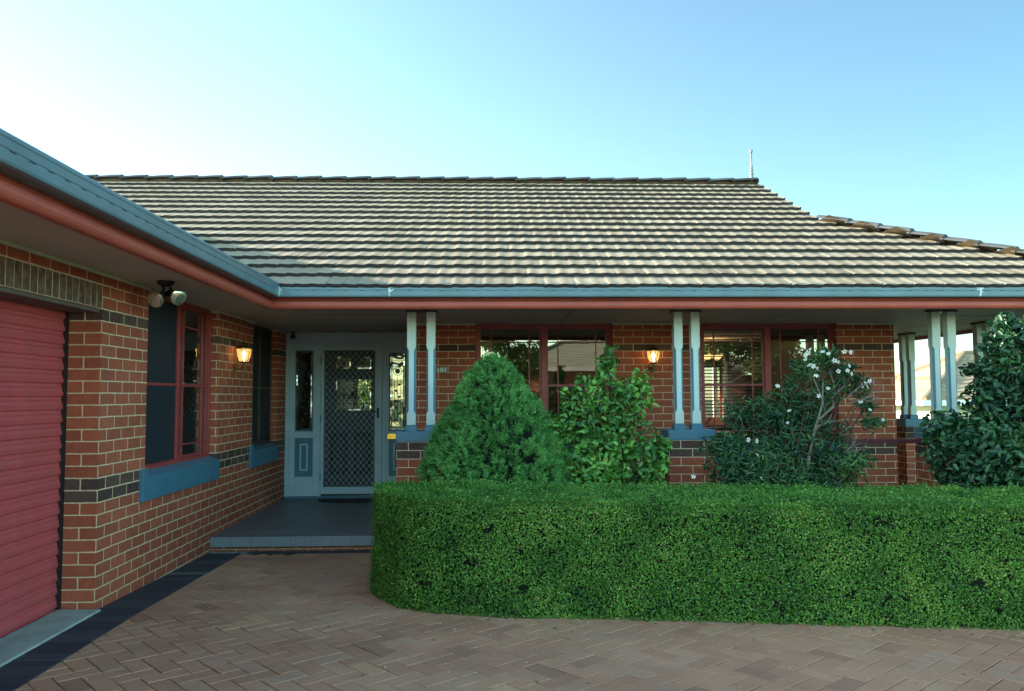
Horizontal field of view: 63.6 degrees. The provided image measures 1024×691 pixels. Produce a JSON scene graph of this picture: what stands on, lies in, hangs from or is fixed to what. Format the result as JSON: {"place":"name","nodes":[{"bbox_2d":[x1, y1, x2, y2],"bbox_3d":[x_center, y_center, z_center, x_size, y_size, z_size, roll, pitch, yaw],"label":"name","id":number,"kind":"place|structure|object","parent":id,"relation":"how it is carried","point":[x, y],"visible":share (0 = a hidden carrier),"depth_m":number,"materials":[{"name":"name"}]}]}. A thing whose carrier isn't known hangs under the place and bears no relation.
{"place":"outdoors","nodes":[
{"label":"outdoors","id":0,"kind":"place"},
{"bbox_2d":[0,609,100,666],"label":"driveway apron","id":1,"kind":"object","parent":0,"point":[24,640],"visible":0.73,"depth_m":5.22,"materials":[{"name":"concrete"}]},
{"bbox_2d":[0,550,372,690],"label":"border paving","id":2,"kind":"structure","parent":0,"point":[22,670],"depth_m":5.54,"materials":[{"name":"black brick"}]},
{"bbox_2d":[292,401,719,499],"bbox_3d":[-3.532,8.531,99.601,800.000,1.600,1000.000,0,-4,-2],"label":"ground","id":3,"kind":"structure","parent":0,"point":[708,409],"depth_m":187.97,"materials":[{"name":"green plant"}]},
{"bbox_2d":[358,379,370,409],"bbox_3d":[-4.316,2.604,22.899,2.701,3.687,2.722,0,-4,-2],"label":"garden tree","id":4,"kind":"object","parent":3,"relation":"on","point":[363,391],"visible":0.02,"depth_m":23.09,"materials":[{"name":"green plant"}]},
{"bbox_2d":[0,128,1023,637],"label":"brick house","id":5,"kind":"structure","parent":3,"relation":"on","point":[142,442],"depth_m":8.73,"materials":[{"name":"brick"}]},
{"bbox_2d":[0,299,68,637],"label":"garage door","id":6,"kind":"structure","parent":5,"relation":"in","point":[34,340],"depth_m":5.45,"materials":[{"name":"paint"}]},
{"bbox_2d":[147,280,185,306],"bbox_3d":[-2.658,-0.392,6.363,0.273,0.206,0.164,0,-4,-2],"label":"floodlight","id":7,"kind":"object","parent":5,"relation":"attached to","point":[177,296],"visible":1,"depth_m":6.32,"materials":[{"name":"black metal"}]},
{"bbox_2d":[139,291,219,501],"bbox_3d":[-3.047,0.442,7.543,0.176,1.722,1.920,0,-4,-2],"label":"window","id":8,"kind":"structure","parent":5,"relation":"in","point":[165,472],"depth_m":7.41,"materials":[{"name":"paint"}]},
{"bbox_2d":[233,340,251,377],"bbox_3d":[-2.950,0.144,9.040,0.188,0.415,0.180,0,-4,-2],"label":"wall lantern","id":9,"kind":"object","parent":5,"relation":"attached to","point":[243,345],"depth_m":9.02,"materials":[{"name":"black metal"}]},
{"bbox_2d":[249,324,278,468],"bbox_3d":[-3.144,0.612,10.294,0.176,1.722,1.290,0,-4,-2],"label":"window","id":10,"kind":"structure","parent":5,"relation":"in","point":[261,452],"depth_m":10.44,"materials":[{"name":"blue glass"}]},
{"bbox_2d":[296,351,312,429],"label":"side window","id":11,"kind":"structure","parent":5,"relation":"in","point":[304,364],"depth_m":11.41,"materials":[{"name":"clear glass"}]},
{"bbox_2d":[318,498,375,502],"bbox_3d":[-2.189,2.069,11.013,0.840,0.016,0.340,0,-4,-2],"label":"doormat","id":12,"kind":"object","parent":5,"relation":"on","point":[357,500],"visible":0.81,"depth_m":10.97,"materials":[{"name":"rubber"}]},
{"bbox_2d":[319,346,382,493],"bbox_3d":[-2.214,1.020,11.352,0.846,2.025,0.091,0,-4,-2],"label":"screen door","id":13,"kind":"structure","parent":5,"relation":"in","point":[364,489],"depth_m":11.37,"materials":[{"name":"paint"}]},
{"bbox_2d":[324,350,382,495],"bbox_3d":[-2.192,1.041,11.455,0.790,2.055,0.054,0,-4,-2],"label":"front door","id":14,"kind":"structure","parent":5,"relation":"in","point":[368,373],"depth_m":11.44,"materials":[{"name":"paint"}]},
{"bbox_2d":[390,354,404,429],"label":"side window","id":15,"kind":"structure","parent":5,"relation":"in","point":[397,361],"depth_m":11.45,"materials":[{"name":"clear glass"}]},
{"bbox_2d":[436,367,446,372],"bbox_3d":[-0.857,0.297,10.087,0.136,0.072,0.020,0,-4,-2],"label":"house number","id":16,"kind":"object","parent":5,"relation":"attached to","point":[441,369],"visible":1,"depth_m":10.08,"materials":[{"name":"white paint"}]},
{"bbox_2d":[475,324,611,463],"bbox_3d":[0.400,0.590,10.207,1.699,1.720,0.223,0,-4,-2],"label":"window","id":17,"kind":"structure","parent":5,"relation":"in","point":[547,333],"depth_m":10.26,"materials":[{"name":"paint"}]},
{"bbox_2d":[646,343,660,375],"bbox_3d":[1.727,0.174,10.102,0.180,0.415,0.188,0,-4,-2],"label":"wall lantern","id":18,"kind":"object","parent":5,"relation":"attached to","point":[652,363],"depth_m":10.08,"materials":[{"name":"black metal"}]},
{"bbox_2d":[705,419,713,427],"bbox_3d":[3.422,1.788,14.999,0.440,0.980,0.440,0,-4,-2],"label":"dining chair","id":19,"kind":"object","parent":5,"relation":"on","point":[709,422],"depth_m":14.81,"materials":[{"name":"brown wood"}]},
{"bbox_2d":[704,340,722,360],"bbox_3d":[3.164,0.072,13.141,0.370,0.347,0.393,0,-4,-2],"label":"pendant lamp","id":20,"kind":"object","parent":5,"relation":"hanging from","point":[710,354],"visible":0.53,"depth_m":13.09,"materials":[{"name":"beige metal"}]},
{"bbox_2d":[706,427,749,433],"bbox_3d":[3.649,1.942,15.649,1.600,0.750,0.900,0,-4,-2],"label":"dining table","id":21,"kind":"object","parent":5,"relation":"in","point":[726,429],"visible":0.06,"depth_m":15.92,"materials":[{"name":"brown wood"}]},
{"bbox_2d":[724,419,748,436],"bbox_3d":[4.021,1.787,15.020,0.440,0.980,0.440,0,-4,-2],"label":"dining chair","id":22,"kind":"object","parent":5,"relation":"on","point":[747,426],"visible":0.03,"depth_m":14.82,"materials":[{"name":"brown wood"}]},
{"bbox_2d":[700,323,841,462],"bbox_3d":[3.196,0.584,10.313,1.723,1.720,0.235,0,-4,-2],"label":"window","id":23,"kind":"structure","parent":5,"relation":"in","point":[770,333],"depth_m":10.37,"materials":[{"name":"paint"}]},
{"bbox_2d":[895,350,1020,418],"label":"neighbour house","id":24,"kind":"structure","parent":3,"relation":"on","point":[923,389],"depth_m":32.02,"materials":[{"name":"white paint"}]},
{"bbox_2d":[0,0,1023,399],"label":"sky","id":25,"kind":"structure","parent":0,"point":[902,113],"materials":[{"name":"blue"}]},
{"bbox_2d":[14,553,1023,690],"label":"driveway","id":26,"kind":"structure","parent":0,"point":[631,663],"depth_m":4.85,"materials":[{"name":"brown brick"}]},
{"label":"garden bed","id":27,"kind":"structure","parent":0,"visible":0},
{"bbox_2d":[414,352,571,491],"bbox_3d":[-0.160,1.014,7.578,1.512,1.948,1.287,0,-4,-2],"label":"conifer","id":28,"kind":"object","parent":27,"relation":"on","point":[493,421],"visible":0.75,"depth_m":7.31,"materials":[{"name":"green plant"}]},
{"bbox_2d":[541,344,672,493],"bbox_3d":[0.821,0.993,7.718,1.367,2.016,0.763,0,-4,-2],"label":"camellia bush","id":29,"kind":"object","parent":27,"relation":"on","point":[603,445],"visible":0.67,"depth_m":7.65,"materials":[{"name":"green plant"}]},
{"bbox_2d":[365,473,1023,631],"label":"hedge","id":30,"kind":"object","parent":27,"relation":"on","point":[931,556],"visible":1,"depth_m":5.53,"materials":[{"name":"green plant"}]},
{"bbox_2d":[691,343,887,494],"bbox_3d":[2.530,0.975,7.635,1.943,2.020,0.859,0,-4,-2],"label":"oleander bush","id":31,"kind":"object","parent":27,"relation":"on","point":[836,462],"visible":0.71,"depth_m":7.60,"materials":[{"name":"green plant"}]},
{"bbox_2d":[917,311,1023,497],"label":"glossy bush","id":32,"kind":"object","parent":27,"relation":"on","point":[983,445],"visible":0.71,"depth_m":7.37,"materials":[{"name":"green plant"}]}
]}

